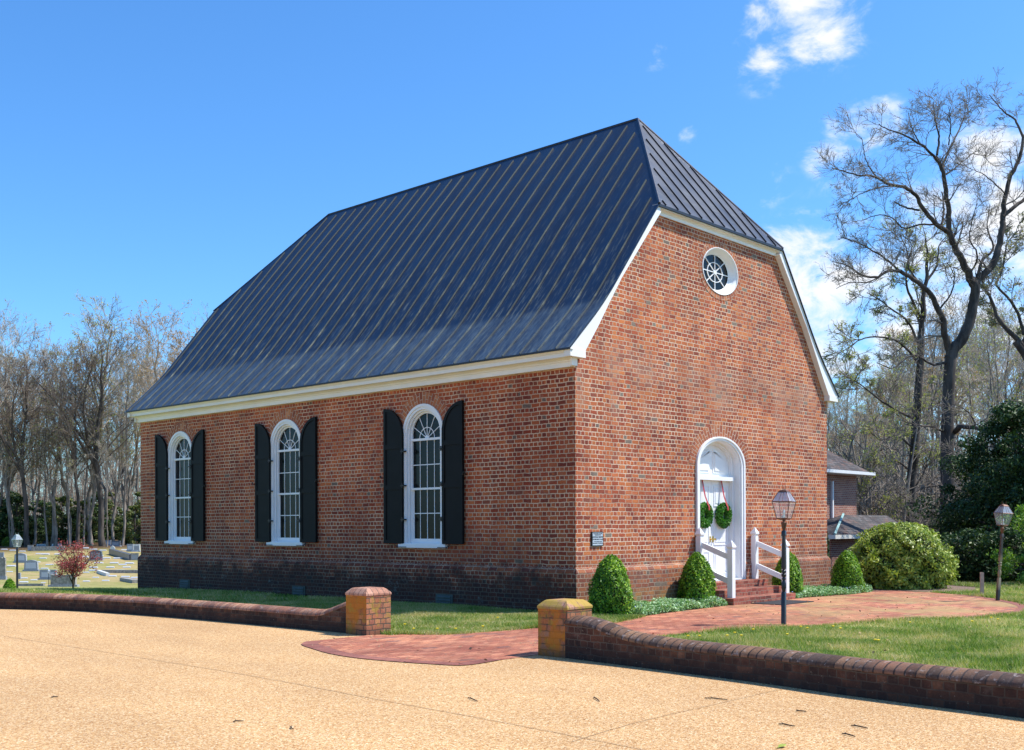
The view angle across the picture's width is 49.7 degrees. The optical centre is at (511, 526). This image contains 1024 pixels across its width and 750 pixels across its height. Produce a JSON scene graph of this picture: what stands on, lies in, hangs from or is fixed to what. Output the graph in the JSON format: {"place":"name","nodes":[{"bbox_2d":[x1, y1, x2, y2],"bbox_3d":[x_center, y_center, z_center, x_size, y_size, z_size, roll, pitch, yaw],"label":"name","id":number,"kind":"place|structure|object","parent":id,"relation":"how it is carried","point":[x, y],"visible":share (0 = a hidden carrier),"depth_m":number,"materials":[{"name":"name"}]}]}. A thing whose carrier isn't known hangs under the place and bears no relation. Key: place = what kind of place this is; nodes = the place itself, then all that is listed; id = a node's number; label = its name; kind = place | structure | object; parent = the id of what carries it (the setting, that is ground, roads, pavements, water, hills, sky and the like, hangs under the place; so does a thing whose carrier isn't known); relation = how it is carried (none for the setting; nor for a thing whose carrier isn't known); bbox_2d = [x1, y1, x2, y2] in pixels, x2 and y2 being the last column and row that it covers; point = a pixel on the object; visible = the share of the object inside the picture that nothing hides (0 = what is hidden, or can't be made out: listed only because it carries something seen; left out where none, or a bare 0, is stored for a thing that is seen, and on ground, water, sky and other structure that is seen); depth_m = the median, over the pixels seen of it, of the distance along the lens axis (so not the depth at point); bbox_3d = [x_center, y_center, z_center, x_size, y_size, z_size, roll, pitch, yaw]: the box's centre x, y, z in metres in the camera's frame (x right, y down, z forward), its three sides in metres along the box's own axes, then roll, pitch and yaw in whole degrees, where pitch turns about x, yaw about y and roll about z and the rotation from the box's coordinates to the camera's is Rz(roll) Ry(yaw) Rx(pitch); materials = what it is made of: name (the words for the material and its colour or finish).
{"place":"outdoors","nodes":[
{"label":"outdoors","id":0,"kind":"place"},
{"bbox_2d":[0,609,1023,749],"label":"driveway","id":1,"kind":"structure","parent":0,"point":[113,681],"depth_m":9.30,"materials":[{"name":"gravel"}]},
{"bbox_2d":[0,592,345,632],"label":"garden wall","id":2,"kind":"structure","parent":1,"relation":"on","point":[332,619],"depth_m":18.02,"materials":[{"name":"brick"}]},
{"bbox_2d":[564,615,1023,717],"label":"garden wall","id":3,"kind":"structure","parent":1,"relation":"on","point":[592,639],"depth_m":10.05,"materials":[{"name":"brick"}]},
{"bbox_2d":[0,534,1023,671],"bbox_3d":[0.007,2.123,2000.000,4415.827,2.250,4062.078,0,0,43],"label":"ground","id":4,"kind":"structure","parent":0,"point":[115,582],"depth_m":79.47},
{"bbox_2d":[1,422,26,544],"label":"bare tree","id":5,"kind":"object","parent":4,"relation":"on","point":[9,469],"visible":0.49,"depth_m":113.21,"materials":[{"name":"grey plant"}]},
{"bbox_2d":[0,425,40,541],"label":"bare tree","id":6,"kind":"object","parent":4,"relation":"on","point":[1,488],"visible":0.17,"depth_m":117.10,"materials":[{"name":"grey plant"}]},
{"bbox_2d":[0,495,42,544],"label":"evergreen tree","id":7,"kind":"object","parent":4,"relation":"on","point":[18,524],"visible":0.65,"depth_m":116.86,"materials":[{"name":"green plant"}]},
{"bbox_2d":[0,317,49,464],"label":"bare tree","id":8,"kind":"object","parent":4,"relation":"on","point":[7,379],"visible":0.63,"depth_m":114.10,"materials":[{"name":"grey plant"}]},
{"bbox_2d":[0,307,49,490],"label":"bare tree","id":9,"kind":"object","parent":4,"relation":"on","point":[10,337],"visible":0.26,"depth_m":136.69,"materials":[{"name":"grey plant"}]},
{"bbox_2d":[0,404,50,546],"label":"bare tree","id":10,"kind":"object","parent":4,"relation":"on","point":[7,493],"visible":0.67,"depth_m":112.31,"materials":[{"name":"grey plant"}]},
{"bbox_2d":[0,327,60,546],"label":"bare tree","id":11,"kind":"object","parent":4,"relation":"on","point":[22,472],"visible":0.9,"depth_m":111.58,"materials":[{"name":"grey plant"}]},
{"bbox_2d":[0,300,62,544],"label":"bare tree","id":12,"kind":"object","parent":4,"relation":"on","point":[6,364],"visible":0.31,"depth_m":116.63,"materials":[{"name":"grey plant"}]},
{"bbox_2d":[0,428,87,545],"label":"bare tree","id":13,"kind":"object","parent":4,"relation":"on","point":[48,483],"visible":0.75,"depth_m":112.68,"materials":[{"name":"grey plant"}]},
{"bbox_2d":[11,346,76,513],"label":"bare tree","id":14,"kind":"object","parent":4,"relation":"on","point":[35,488],"visible":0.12,"depth_m":132.29,"materials":[{"name":"grey plant"}]},
{"bbox_2d":[30,499,57,537],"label":"evergreen tree","id":15,"kind":"object","parent":4,"relation":"on","point":[40,510],"visible":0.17,"depth_m":126.78,"materials":[{"name":"green plant"}]},
{"bbox_2d":[29,381,64,545],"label":"bare tree","id":16,"kind":"object","parent":4,"relation":"on","point":[38,426],"visible":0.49,"depth_m":113.05,"materials":[{"name":"grey plant"}]},
{"bbox_2d":[11,417,84,544],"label":"bare tree","id":17,"kind":"object","parent":4,"relation":"on","point":[35,523],"visible":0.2,"depth_m":116.96,"materials":[{"name":"grey plant"}]},
{"bbox_2d":[2,397,110,544],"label":"bare tree","id":18,"kind":"object","parent":4,"relation":"on","point":[64,486],"visible":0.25,"depth_m":115.07,"materials":[{"name":"grey plant"}]},
{"bbox_2d":[38,495,83,543],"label":"evergreen tree","id":19,"kind":"object","parent":4,"relation":"on","point":[62,501],"visible":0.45,"depth_m":119.14,"materials":[{"name":"green plant"}]},
{"bbox_2d":[10,321,116,545],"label":"bare tree","id":20,"kind":"object","parent":4,"relation":"on","point":[57,458],"visible":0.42,"depth_m":114.08,"materials":[{"name":"grey plant"}]},
{"bbox_2d":[48,574,79,586],"bbox_3d":[-20.177,2.528,49.750,1.288,0.711,0.349,0,0,-3],"label":"headstone","id":21,"kind":"object","parent":4,"relation":"on","point":[64,581],"visible":0.51,"depth_m":49.63,"materials":[{"name":"stone"}]},
{"bbox_2d":[53,415,77,546],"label":"bare tree","id":22,"kind":"object","parent":4,"relation":"on","point":[68,460],"visible":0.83,"depth_m":110.57,"materials":[{"name":"grey plant"}]},
{"bbox_2d":[0,434,140,531],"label":"distant wood","id":23,"kind":"object","parent":4,"relation":"on","point":[72,491],"visible":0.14,"depth_m":159.58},
{"bbox_2d":[0,305,142,545],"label":"bare tree","id":24,"kind":"object","parent":4,"relation":"on","point":[96,466],"visible":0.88,"depth_m":112.15,"materials":[{"name":"grey plant"}]},
{"bbox_2d":[40,345,110,546],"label":"bare tree","id":25,"kind":"object","parent":4,"relation":"on","point":[73,455],"visible":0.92,"depth_m":110.68,"materials":[{"name":"grey plant"}]},
{"bbox_2d":[51,538,102,587],"bbox_3d":[-14.275,1.229,35.997,1.391,1.710,1.588,0,0,43],"label":"red maple","id":26,"kind":"object","parent":4,"relation":"on","point":[73,564],"visible":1,"depth_m":35.90,"materials":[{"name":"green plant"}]},
{"bbox_2d":[26,395,136,545],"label":"bare tree","id":27,"kind":"object","parent":4,"relation":"on","point":[93,478],"visible":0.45,"depth_m":114.33,"materials":[{"name":"grey plant"}]},
{"bbox_2d":[62,500,104,542],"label":"evergreen tree","id":28,"kind":"object","parent":4,"relation":"on","point":[94,520],"visible":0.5,"depth_m":118.63,"materials":[{"name":"green plant"}]},
{"bbox_2d":[63,421,110,545],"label":"bare tree","id":29,"kind":"object","parent":4,"relation":"on","point":[85,480],"visible":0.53,"depth_m":113.33,"materials":[{"name":"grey plant"}]},
{"bbox_2d":[29,291,152,543],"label":"bare tree","id":30,"kind":"object","parent":4,"relation":"on","point":[89,493],"visible":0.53,"depth_m":118.36,"materials":[{"name":"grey plant"}]},
{"bbox_2d":[83,507,111,542],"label":"evergreen tree","id":31,"kind":"object","parent":4,"relation":"on","point":[105,531],"visible":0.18,"depth_m":123.75,"materials":[{"name":"green plant"}]},
{"bbox_2d":[70,345,133,518],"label":"bare tree","id":32,"kind":"object","parent":4,"relation":"on","point":[105,497],"visible":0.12,"depth_m":136.46,"materials":[{"name":"grey plant"}]},
{"bbox_2d":[84,431,126,546],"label":"bare tree","id":33,"kind":"object","parent":4,"relation":"on","point":[104,458],"visible":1,"depth_m":111.25,"materials":[{"name":"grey plant"}]},
{"bbox_2d":[91,491,121,538],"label":"evergreen tree","id":34,"kind":"object","parent":4,"relation":"on","point":[119,509],"visible":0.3,"depth_m":139.09,"materials":[{"name":"green plant"}]},
{"bbox_2d":[77,399,139,540],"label":"bare tree","id":35,"kind":"object","parent":4,"relation":"on","point":[120,474],"visible":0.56,"depth_m":115.59,"materials":[{"name":"grey plant"}]},
{"bbox_2d":[93,381,130,539],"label":"bare tree","id":36,"kind":"object","parent":4,"relation":"on","point":[117,453],"visible":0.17,"depth_m":130.23,"materials":[{"name":"grey plant"}]},
{"bbox_2d":[93,389,144,543],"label":"bare tree","id":37,"kind":"object","parent":4,"relation":"on","point":[132,479],"visible":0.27,"depth_m":117.99,"materials":[{"name":"grey plant"}]},
{"bbox_2d":[97,344,150,545],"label":"bare tree","id":38,"kind":"object","parent":4,"relation":"on","point":[125,474],"visible":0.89,"depth_m":113.59,"materials":[{"name":"grey plant"}]},
{"bbox_2d":[89,334,161,512],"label":"bare tree","id":39,"kind":"object","parent":4,"relation":"on","point":[122,484],"visible":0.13,"depth_m":140.06,"materials":[{"name":"grey plant"}]},
{"bbox_2d":[116,504,140,544],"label":"evergreen tree","id":40,"kind":"object","parent":4,"relation":"on","point":[129,537],"visible":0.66,"depth_m":116.47,"materials":[{"name":"green plant"}]},
{"bbox_2d":[107,332,164,518],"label":"bare tree","id":41,"kind":"object","parent":4,"relation":"on","point":[137,474],"visible":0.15,"depth_m":147.56,"materials":[{"name":"grey plant"}]},
{"bbox_2d":[108,299,198,396],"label":"bare tree","id":42,"kind":"object","parent":4,"relation":"on","point":[145,329],"visible":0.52,"depth_m":113.13,"materials":[{"name":"grey plant"}]},
{"bbox_2d":[132,344,181,425],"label":"bare tree","id":43,"kind":"object","parent":4,"relation":"on","point":[153,371],"visible":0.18,"depth_m":136.35,"materials":[{"name":"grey plant"}]},
{"bbox_2d":[345,587,391,635],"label":"brick pier","id":44,"kind":"structure","parent":4,"relation":"on","point":[368,610],"depth_m":15.28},
{"bbox_2d":[125,118,838,611],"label":"church","id":45,"kind":"structure","parent":4,"relation":"on","point":[513,382],"depth_m":22.41,"materials":[{"name":"brick"}]},
{"bbox_2d":[164,431,195,543],"bbox_3d":[-8.121,-0.944,27.213,1.320,2.770,0.225,0,0,43],"label":"window","id":46,"kind":"structure","parent":45,"relation":"in","point":[179,447],"depth_m":27.39,"materials":[{"name":"white paint"}]},
{"bbox_2d":[266,419,304,545],"bbox_3d":[-4.919,-0.955,24.268,1.320,2.770,0.225,0,0,43],"label":"window","id":47,"kind":"structure","parent":45,"relation":"in","point":[285,437],"depth_m":24.42,"materials":[{"name":"white paint"}]},
{"bbox_2d":[398,404,447,547],"bbox_3d":[-1.674,-0.966,21.283,1.320,2.770,0.225,0,0,43],"label":"window","id":48,"kind":"structure","parent":45,"relation":"in","point":[422,427],"depth_m":21.40,"materials":[{"name":"white paint"}]},
{"bbox_2d":[591,532,603,545],"bbox_3d":[1.474,0.223,19.108,0.029,0.250,0.320,0,0,43],"label":"plaque","id":49,"kind":"object","parent":45,"relation":"attached to","point":[597,538],"visible":1,"depth_m":19.09,"materials":[{"name":"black metal"}]},
{"bbox_2d":[700,480,713,528],"bbox_3d":[3.815,-0.440,21.881,0.193,0.991,0.544,0,0,43],"label":"wreath","id":50,"kind":"object","parent":45,"relation":"attached to","point":[706,508],"visible":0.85,"depth_m":21.86,"materials":[{"name":"green plant"}]},
{"bbox_2d":[702,247,737,294],"bbox_3d":[4.088,-5.081,22.128,0.218,0.930,1.320,0,0,43],"label":"oval window","id":51,"kind":"structure","parent":45,"relation":"in","point":[720,272],"depth_m":22.27,"materials":[{"name":"white paint"}]},
{"bbox_2d":[696,437,745,580],"bbox_3d":[4.072,-0.338,22.131,0.325,2.884,1.780,0,0,43],"label":"doorway","id":52,"kind":"structure","parent":45,"relation":"in","point":[718,459],"depth_m":22.46,"materials":[{"name":"white paint"}]},
{"bbox_2d":[715,481,732,528],"bbox_3d":[4.297,-0.438,22.402,0.190,0.997,0.549,0,0,43],"label":"wreath","id":53,"kind":"object","parent":45,"relation":"attached to","point":[722,508],"visible":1,"depth_m":22.34,"materials":[{"name":"green plant"}]},
{"bbox_2d":[0,580,1023,673],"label":"grass","id":54,"kind":"structure","parent":4,"relation":"on","point":[950,640],"depth_m":15.68,"materials":[{"name":"plant"}]},
{"bbox_2d":[537,598,592,657],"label":"brick pier","id":55,"kind":"structure","parent":4,"relation":"on","point":[554,615],"depth_m":12.63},
{"bbox_2d":[197,591,1023,670],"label":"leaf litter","id":56,"kind":"object","parent":4,"relation":"on","point":[702,627],"visible":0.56,"depth_m":16.73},
{"bbox_2d":[610,605,721,620],"bbox_3d":[2.507,1.483,19.194,1.330,0.001,4.150,0,0,43],"label":"planting bed","id":57,"kind":"object","parent":4,"relation":"on","point":[684,609],"visible":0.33,"depth_m":19.62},
{"bbox_2d":[587,554,635,615],"bbox_3d":[1.651,0.985,18.323,0.802,1.064,0.808,0,0,43],"label":"boxwood bush","id":58,"kind":"object","parent":57,"relation":"on","point":[610,592],"visible":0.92,"depth_m":18.10,"materials":[{"name":"green plant"}]},
{"bbox_2d":[631,596,727,614],"bbox_3d":[2.840,1.384,19.636,0.964,0.238,3.085,0,0,43],"label":"ground cover","id":59,"kind":"object","parent":57,"relation":"on","point":[658,606],"visible":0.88,"depth_m":19.40,"materials":[{"name":"green plant"}]},
{"bbox_2d":[676,551,716,605],"bbox_3d":[3.445,0.987,20.672,0.756,1.037,0.758,0,0,43],"label":"boxwood bush","id":60,"kind":"object","parent":57,"relation":"on","point":[698,578],"visible":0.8,"depth_m":20.47,"materials":[{"name":"green plant"}]},
{"bbox_2d":[714,579,795,604],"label":"brick steps","id":61,"kind":"structure","parent":4,"relation":"on","point":[748,591],"depth_m":21.62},
{"bbox_2d":[695,527,735,597],"bbox_3d":[3.877,0.689,21.077,0.838,1.329,0.138,0,0,43],"label":"handrail","id":62,"kind":"object","parent":61,"relation":"on","point":[729,556],"visible":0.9,"depth_m":20.83,"materials":[{"name":"white paint"}]},
{"bbox_2d":[750,527,789,592],"bbox_3d":[5.271,0.684,22.593,0.838,1.329,0.138,0,0,43],"label":"handrail","id":63,"kind":"object","parent":61,"relation":"on","point":[755,545],"visible":0.76,"depth_m":22.69,"materials":[{"name":"white paint"}]},
{"bbox_2d":[827,382,851,453],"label":"bare tree","id":64,"kind":"object","parent":4,"relation":"on","point":[832,419],"visible":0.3,"depth_m":76.21,"materials":[{"name":"grey plant"}]},
{"bbox_2d":[826,344,874,457],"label":"bare tree","id":65,"kind":"object","parent":4,"relation":"on","point":[845,410],"visible":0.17,"depth_m":92.94,"materials":[{"name":"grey plant"}]},
{"bbox_2d":[836,369,876,453],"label":"bare tree","id":66,"kind":"object","parent":4,"relation":"on","point":[856,403],"visible":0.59,"depth_m":75.97,"materials":[{"name":"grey plant"}]},
{"bbox_2d":[827,450,897,579],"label":"brick wing","id":67,"kind":"structure","parent":4,"relation":"on","point":[846,524],"depth_m":47.31,"materials":[{"name":"brick"}]},
{"bbox_2d":[833,400,906,486],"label":"bare tree","id":68,"kind":"object","parent":4,"relation":"on","point":[858,432],"visible":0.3,"depth_m":74.65,"materials":[{"name":"grey plant"}]},
{"bbox_2d":[832,378,930,475],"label":"bare tree","id":69,"kind":"object","parent":4,"relation":"on","point":[872,400],"visible":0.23,"depth_m":91.97,"materials":[{"name":"grey plant"}]},
{"bbox_2d":[798,585,974,597],"bbox_3d":[8.092,1.463,25.028,3.750,0.001,7.200,0,0,43],"label":"mulch bed","id":70,"kind":"object","parent":4,"relation":"on","point":[948,588],"visible":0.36,"depth_m":25.34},
{"bbox_2d":[771,551,804,596],"bbox_3d":[5.759,1.003,23.005,0.704,0.994,0.713,0,0,43],"label":"boxwood bush","id":71,"kind":"object","parent":70,"relation":"on","point":[796,581],"visible":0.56,"depth_m":22.81,"materials":[{"name":"green plant"}]},
{"bbox_2d":[792,583,872,597],"bbox_3d":[6.675,1.373,23.762,3.425,0.234,0.984,0,0,-43],"label":"ground cover","id":72,"kind":"object","parent":70,"relation":"on","point":[821,590],"visible":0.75,"depth_m":23.54,"materials":[{"name":"green plant"}]},
{"bbox_2d":[830,550,864,592],"bbox_3d":[7.400,1.007,24.368,0.749,0.974,0.771,0,0,43],"label":"boxwood bush","id":73,"kind":"object","parent":70,"relation":"on","point":[846,571],"visible":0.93,"depth_m":24.18,"materials":[{"name":"green plant"}]},
{"bbox_2d":[846,521,959,589],"bbox_3d":[9.296,0.710,26.129,2.639,1.661,2.740,0,0,43],"label":"azalea shrub","id":74,"kind":"object","parent":70,"relation":"on","point":[906,555],"visible":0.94,"depth_m":25.46,"materials":[{"name":"green plant"}]},
{"bbox_2d":[822,205,969,522],"bbox_3d":[17.639,-5.923,51.005,8.825,18.084,3.626,0,0,-37],"label":"budding tree","id":75,"kind":"object","parent":4,"relation":"on","point":[917,407],"visible":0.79,"depth_m":51.05,"materials":[{"name":"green plant"}]},
{"bbox_2d":[857,347,940,490],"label":"bare tree","id":76,"kind":"object","parent":4,"relation":"on","point":[902,397],"visible":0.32,"depth_m":89.89,"materials":[{"name":"grey plant"}]},
{"bbox_2d":[878,343,931,453],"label":"bare tree","id":77,"kind":"object","parent":4,"relation":"on","point":[909,389],"visible":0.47,"depth_m":79.17,"materials":[{"name":"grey plant"}]},
{"bbox_2d":[858,282,967,483],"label":"bare tree","id":78,"kind":"object","parent":4,"relation":"on","point":[932,388],"visible":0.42,"depth_m":93.21,"materials":[{"name":"grey plant"}]},
{"bbox_2d":[813,66,1023,532],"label":"oak tree","id":79,"kind":"object","parent":4,"relation":"on","point":[948,430],"visible":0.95,"depth_m":44.12,"materials":[{"name":"brown plant"}]},
{"bbox_2d":[827,409,1023,580],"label":"distant wood","id":80,"kind":"object","parent":4,"relation":"on","point":[864,503],"visible":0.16,"depth_m":53.45,"materials":[{"name":"plant"}]},
{"bbox_2d":[872,276,989,472],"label":"bare tree","id":81,"kind":"object","parent":4,"relation":"on","point":[949,306],"visible":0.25,"depth_m":112.00,"materials":[{"name":"grey plant"}]},
{"bbox_2d":[895,295,980,453],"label":"bare tree","id":82,"kind":"object","parent":4,"relation":"on","point":[942,345],"visible":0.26,"depth_m":109.83,"materials":[{"name":"grey plant"}]},
{"bbox_2d":[926,313,981,446],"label":"bare tree","id":83,"kind":"object","parent":4,"relation":"on","point":[961,395],"visible":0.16,"depth_m":112.59,"materials":[{"name":"grey plant"}]},
{"bbox_2d":[925,332,990,488],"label":"bare tree","id":84,"kind":"object","parent":4,"relation":"on","point":[961,415],"visible":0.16,"depth_m":113.38,"materials":[{"name":"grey plant"}]},
{"bbox_2d":[903,397,1023,581],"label":"holly tree","id":85,"kind":"object","parent":4,"relation":"on","point":[1008,420],"visible":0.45,"depth_m":36.84,"materials":[{"name":"green plant"}]},
{"bbox_2d":[941,335,988,447],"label":"bare tree","id":86,"kind":"object","parent":4,"relation":"on","point":[963,382],"visible":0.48,"depth_m":91.14,"materials":[{"name":"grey plant"}]},
{"bbox_2d":[924,450,1021,581],"bbox_3d":[17.000,-0.140,40.228,5.282,5.482,4.782,0,0,-40],"label":"holly tree","id":87,"kind":"object","parent":4,"relation":"on","point":[955,459],"visible":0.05,"depth_m":39.99,"materials":[{"name":"green plant"}]},
{"bbox_2d":[939,526,1015,582],"bbox_3d":[12.785,1.033,30.608,3.140,2.079,2.851,0,0,43],"label":"dark thicket","id":88,"kind":"object","parent":4,"relation":"on","point":[964,541],"visible":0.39,"depth_m":30.10,"materials":[{"name":"green plant"}]},
{"bbox_2d":[960,317,1013,448],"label":"bare tree","id":89,"kind":"object","parent":4,"relation":"on","point":[983,328],"visible":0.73,"depth_m":76.89,"materials":[{"name":"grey plant"}]},
{"bbox_2d":[953,524,1023,582],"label":"dark thicket","id":90,"kind":"object","parent":4,"relation":"on","point":[1009,535],"visible":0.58,"depth_m":29.55,"materials":[{"name":"green plant"}]},
{"bbox_2d":[955,325,1021,440],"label":"bare tree","id":91,"kind":"object","parent":4,"relation":"on","point":[983,376],"visible":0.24,"depth_m":105.16,"materials":[{"name":"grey plant"}]},
{"bbox_2d":[954,406,1023,578],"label":"holly tree","id":92,"kind":"object","parent":4,"relation":"on","point":[1009,462],"visible":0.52,"depth_m":34.94,"materials":[{"name":"green plant"}]},
{"bbox_2d":[955,347,1023,436],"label":"bare tree","id":93,"kind":"object","parent":4,"relation":"on","point":[999,369],"visible":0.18,"depth_m":96.61,"materials":[{"name":"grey plant"}]},
{"bbox_2d":[958,278,1023,443],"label":"bare tree","id":94,"kind":"object","parent":4,"relation":"on","point":[993,382],"visible":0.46,"depth_m":84.30,"materials":[{"name":"grey plant"}]},
{"bbox_2d":[963,297,1023,422],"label":"bare tree","id":95,"kind":"object","parent":4,"relation":"on","point":[1000,394],"visible":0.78,"depth_m":77.15,"materials":[{"name":"grey plant"}]},
{"bbox_2d":[974,211,1023,360],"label":"leaning tree","id":96,"kind":"object","parent":4,"relation":"on","point":[1018,343],"visible":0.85,"depth_m":55.15,"materials":[{"name":"brown plant"}]},
{"bbox_2d":[993,501,1013,600],"bbox_3d":[9.536,0.585,21.574,0.264,2.135,0.264,3,2,-17],"label":"lamp post","id":97,"kind":"object","parent":4,"relation":"on","point":[1000,559],"visible":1,"depth_m":21.56,"materials":[{"name":"metal"}]},
{"bbox_2d":[986,504,1023,583],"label":"green shrub","id":98,"kind":"object","parent":4,"relation":"on","point":[1007,561],"visible":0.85,"depth_m":28.22,"materials":[{"name":"green plant"}]},
{"bbox_2d":[0,0,1023,514],"label":"sky","id":99,"kind":"structure","parent":0,"point":[168,152],"materials":[{"name":"blue"}]},
{"bbox_2d":[312,591,1017,663],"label":"brick path","id":100,"kind":"structure","parent":0,"point":[505,644],"depth_m":17.26,"materials":[{"name":"brick"}]},
{"bbox_2d":[302,595,1023,664],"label":"path edging","id":101,"kind":"object","parent":100,"relation":"on","point":[315,644],"visible":0.94,"depth_m":12.74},
{"bbox_2d":[751,600,813,604],"bbox_3d":[5.194,1.464,21.206,0.660,0.012,1.250,0,0,43],"label":"doormat","id":102,"kind":"object","parent":100,"relation":"on","point":[778,602],"visible":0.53,"depth_m":21.10,"materials":[{"name":"rubber"}]},
{"bbox_2d":[772,486,795,624],"bbox_3d":[4.080,0.536,16.589,0.284,2.295,0.284,0,-1,36],"label":"lamp post","id":103,"kind":"object","parent":100,"relation":"on","point":[783,574],"visible":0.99,"depth_m":16.57,"materials":[{"name":"metal"}]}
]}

